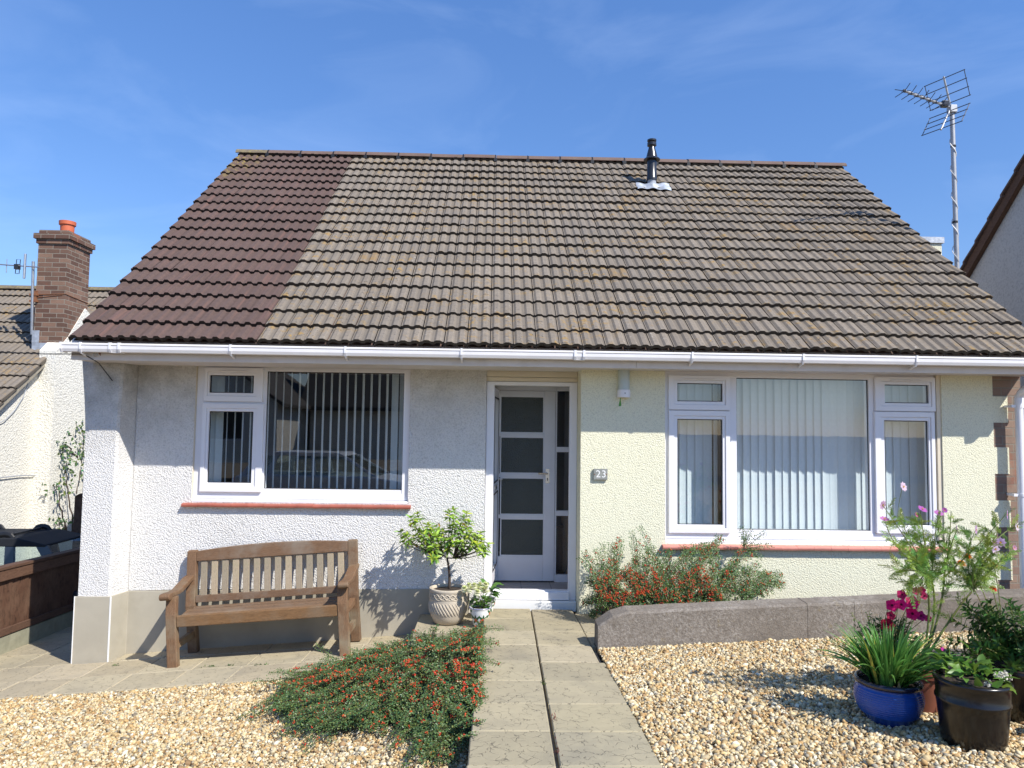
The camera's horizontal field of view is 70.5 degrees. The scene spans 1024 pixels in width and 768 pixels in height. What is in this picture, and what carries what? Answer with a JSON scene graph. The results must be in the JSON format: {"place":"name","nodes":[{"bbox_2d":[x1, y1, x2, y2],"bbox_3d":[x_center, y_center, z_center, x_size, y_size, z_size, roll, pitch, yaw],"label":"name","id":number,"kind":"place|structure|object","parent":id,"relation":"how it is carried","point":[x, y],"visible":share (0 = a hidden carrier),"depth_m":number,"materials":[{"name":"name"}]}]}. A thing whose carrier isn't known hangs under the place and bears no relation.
{"place":"outdoors","nodes":[
{"label":"outdoors","id":0,"kind":"place"},
{"bbox_2d":[72,493,82,548],"bbox_3d":[-5.984,2.435,10.019,0.153,1.839,0.110,1,-4,-1],"label":"gate post","id":1,"kind":"object","parent":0,"point":[77,516],"visible":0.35,"depth_m":10.01,"materials":[{"name":"wood"}]},
{"bbox_2d":[0,668,473,767],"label":"gravel","id":2,"kind":"structure","parent":0,"point":[223,702],"depth_m":4.52,"materials":[{"name":"beige gravel"}]},
{"bbox_2d":[236,620,503,767],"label":"cotoneaster shrub","id":3,"kind":"object","parent":2,"relation":"on","point":[310,698],"visible":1,"depth_m":4.44,"materials":[{"name":"green plant"}]},
{"bbox_2d":[0,614,482,699],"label":"paving","id":4,"kind":"structure","parent":0,"point":[48,658],"depth_m":6.18,"materials":[{"name":"beige concrete"}]},
{"bbox_2d":[159,539,361,667],"bbox_3d":[-2.173,1.906,6.392,1.580,0.927,0.615,-3,-3,-2],"label":"garden bench","id":5,"kind":"object","parent":4,"relation":"on","point":[194,616],"visible":1,"depth_m":6.58,"materials":[{"name":"brown wood"}]},
{"bbox_2d":[394,506,493,624],"bbox_3d":[-0.609,1.609,6.475,0.915,1.028,0.474,1,-4,-1],"label":"planter tree","id":6,"kind":"object","parent":4,"relation":"on","point":[448,603],"visible":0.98,"depth_m":6.40,"materials":[{"name":"green plant"}]},
{"bbox_2d":[461,582,493,625],"bbox_3d":[-0.287,1.916,6.326,0.270,0.366,0.233,4,-5,-44],"label":"flower pot","id":7,"kind":"object","parent":4,"relation":"on","point":[480,610],"visible":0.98,"depth_m":6.30,"materials":[{"name":"white ceramic"}]},
{"bbox_2d":[478,578,502,611],"bbox_3d":[-0.198,1.926,6.579,0.256,0.276,0.297,3,-4,-35],"label":"plant","id":8,"kind":"object","parent":7,"relation":"in","point":[494,592],"visible":0.49,"depth_m":6.54,"materials":[{"name":"green plant"}]},
{"bbox_2d":[0,0,1023,286],"label":"sky","id":9,"kind":"structure","parent":0,"point":[116,116],"materials":[{"name":"blue"}]},
{"bbox_2d":[466,609,661,767],"bbox_3d":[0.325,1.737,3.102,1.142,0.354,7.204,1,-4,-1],"label":"path","id":10,"kind":"structure","parent":0,"point":[595,724],"depth_m":4.12,"materials":[{"name":"beige concrete"}]},
{"bbox_2d":[598,629,1023,767],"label":"gravel","id":11,"kind":"structure","parent":0,"point":[716,663],"depth_m":3.90,"materials":[{"name":"beige gravel"}]},
{"bbox_2d":[815,619,957,727],"bbox_3d":[1.963,1.488,3.743,0.740,0.504,0.700,1,-4,-1],"label":"potted agapanthus","id":12,"kind":"object","parent":11,"relation":"on","point":[888,687],"visible":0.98,"depth_m":3.68,"materials":[{"name":"green plant"}]},
{"bbox_2d":[852,587,931,654],"bbox_3d":[2.201,1.473,4.209,0.409,0.610,0.362,0,-4,11],"label":"potted petunia","id":13,"kind":"object","parent":11,"relation":"on","point":[893,605],"visible":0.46,"depth_m":4.12,"materials":[{"name":"purple plant"}]},
{"bbox_2d":[878,482,1023,713],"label":"potted cosmos","id":14,"kind":"object","parent":11,"relation":"on","point":[919,560],"visible":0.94,"depth_m":3.89,"materials":[{"name":"plant"}]},
{"bbox_2d":[926,640,1018,752],"bbox_3d":[2.174,1.460,3.448,0.375,0.481,0.352,1,-4,-1],"label":"potted hydrangea","id":15,"kind":"object","parent":11,"relation":"on","point":[974,704],"visible":1,"depth_m":3.34,"materials":[{"name":"black ceramic"}]},
{"bbox_2d":[940,596,1023,724],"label":"potted evergreen","id":16,"kind":"object","parent":11,"relation":"on","point":[1007,651],"visible":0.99,"depth_m":3.71,"materials":[{"name":"green plant"}]},
{"bbox_3d":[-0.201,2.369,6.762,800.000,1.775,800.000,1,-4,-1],"label":"ground","id":17,"kind":"structure","parent":0,"visible":0},
{"bbox_2d":[0,547,79,654],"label":"boundary fence","id":18,"kind":"object","parent":17,"relation":"on","point":[36,596],"visible":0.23,"depth_m":7.47,"materials":[{"name":"brown wood"}]},
{"bbox_2d":[0,524,80,602],"bbox_3d":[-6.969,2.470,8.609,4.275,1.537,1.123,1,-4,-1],"label":"parked car","id":19,"kind":"object","parent":17,"relation":"on","point":[44,539],"visible":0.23,"depth_m":8.45,"materials":[{"name":"paint"}]},
{"bbox_2d":[0,220,114,565],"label":"neighbour house","id":20,"kind":"structure","parent":17,"relation":"on","point":[42,418],"depth_m":11.64,"materials":[{"name":"paint"}]},
{"bbox_2d":[0,367,30,422],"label":"aerial cable","id":21,"kind":"object","parent":20,"relation":"attached to","point":[18,404],"visible":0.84,"depth_m":10.94,"materials":[{"name":"plastic"}]},
{"bbox_2d":[0,475,34,477],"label":"wall cable","id":22,"kind":"object","parent":20,"relation":"attached to","point":[17,475],"depth_m":10.93,"materials":[{"name":"white plastic"}]},
{"bbox_2d":[0,254,38,334],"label":"chimney aerial","id":23,"kind":"object","parent":20,"relation":"attached to","point":[24,266],"visible":1,"depth_m":11.65,"materials":[{"name":"grey metal"}]},
{"bbox_2d":[42,420,84,531],"bbox_3d":[-7.221,1.509,11.850,0.464,1.952,1.336,1,-4,-5],"label":"climbing rose","id":24,"kind":"object","parent":20,"relation":"attached to","point":[70,471],"visible":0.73,"depth_m":11.69,"materials":[{"name":"green plant"}]},
{"bbox_2d":[59,138,1023,663],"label":"bungalow","id":25,"kind":"object","parent":17,"relation":"on","point":[509,316],"visible":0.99,"depth_m":6.82,"materials":[{"name":"paint"}]},
{"bbox_2d":[1,352,112,380],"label":"service cable","id":26,"kind":"object","parent":25,"relation":"attached to","point":[43,353],"visible":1,"depth_m":6.25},
{"bbox_2d":[181,366,410,508],"bbox_3d":[-2.002,0.492,6.908,2.118,1.343,0.252,1,-4,-1],"label":"window","id":27,"kind":"structure","parent":25,"relation":"in","point":[206,401],"depth_m":6.85,"materials":[{"name":"white plastic"}]},
{"bbox_2d":[208,372,403,488],"bbox_3d":[-1.987,0.451,7.077,1.913,1.235,0.065,1,-4,-1],"label":"vertical blind","id":28,"kind":"object","parent":25,"relation":"attached to","point":[216,443],"visible":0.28,"depth_m":7.07,"materials":[{"name":"white fabric"}]},
{"bbox_2d":[492,388,502,583],"bbox_3d":[-0.192,1.002,7.310,0.168,1.912,0.700,1,-4,3],"label":"open door","id":29,"kind":"structure","parent":25,"relation":"in","point":[495,482],"depth_m":7.37,"materials":[{"name":"white plastic"}]},
{"bbox_2d":[494,390,555,580],"bbox_3d":[0.127,1.055,7.565,0.642,1.973,0.099,1,-4,-1],"label":"door","id":30,"kind":"structure","parent":25,"relation":"in","point":[525,420],"depth_m":7.58,"materials":[{"name":"white plastic"}]},
{"bbox_2d":[556,525,567,573],"bbox_3d":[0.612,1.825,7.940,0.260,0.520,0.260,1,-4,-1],"label":"window pane","id":31,"kind":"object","parent":25,"relation":"on","point":[561,553],"visible":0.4,"depth_m":7.85,"materials":[{"name":"glass"}]},
{"bbox_2d":[593,469,607,479],"bbox_3d":[0.807,0.824,6.618,0.129,0.100,0.025,1,-4,-1],"label":"number plaque","id":32,"kind":"object","parent":25,"relation":"attached to","point":[600,474],"visible":1,"depth_m":6.61,"materials":[{"name":"stone"}]},
{"bbox_2d":[617,370,629,405],"bbox_3d":[1.028,-0.006,6.643,0.115,0.424,0.097,1,-4,-1],"label":"wall lamp","id":33,"kind":"object","parent":25,"relation":"attached to","point":[623,390],"visible":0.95,"depth_m":6.62,"materials":[{"name":"white plastic"}]},
{"bbox_2d":[678,379,925,529],"bbox_3d":[2.706,0.670,6.933,2.536,1.525,0.074,1,-4,-1],"label":"vertical blind","id":34,"kind":"object","parent":25,"relation":"attached to","point":[800,454],"visible":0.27,"depth_m":6.94,"materials":[{"name":"white fabric"}]},
{"bbox_2d":[662,371,946,551],"bbox_3d":[2.684,0.708,6.761,2.618,1.631,0.256,1,-4,-1],"label":"window","id":35,"kind":"structure","parent":25,"relation":"in","point":[877,411],"depth_m":6.72,"materials":[{"name":"white plastic"}]},
{"bbox_2d":[895,69,970,268],"bbox_3d":[4.672,-1.956,8.051,0.989,3.140,0.470,3,-4,-28],"label":"mast aerial","id":36,"kind":"object","parent":25,"relation":"attached to","point":[951,109],"visible":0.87,"depth_m":8.23,"materials":[{"name":"metal"}]},
{"bbox_2d":[594,588,1023,662],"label":"wall","id":37,"kind":"structure","parent":17,"relation":"on","point":[672,624],"depth_m":5.38,"materials":[{"name":"concrete"}]},
{"bbox_2d":[922,237,944,254],"bbox_3d":[6.705,0.538,12.414,0.960,5.962,0.960,1,-4,-1],"label":"extension","id":38,"kind":"object","parent":17,"relation":"on","point":[936,242],"visible":0.11,"depth_m":12.13,"materials":[{"name":"white paint"}]},
{"bbox_2d":[960,154,1023,387],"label":"neighbour house","id":39,"kind":"structure","parent":17,"relation":"on","point":[993,263],"depth_m":9.30,"materials":[{"name":"paint"}]},
{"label":"soil","id":40,"kind":"structure","parent":0,"visible":0},
{"bbox_2d":[576,525,785,618],"bbox_3d":[1.496,1.662,6.298,1.881,0.862,0.520,1,-4,-1],"label":"cotoneaster shrub","id":41,"kind":"object","parent":40,"relation":"on","point":[644,592],"visible":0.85,"depth_m":6.20,"materials":[{"name":"green plant"}]}
]}

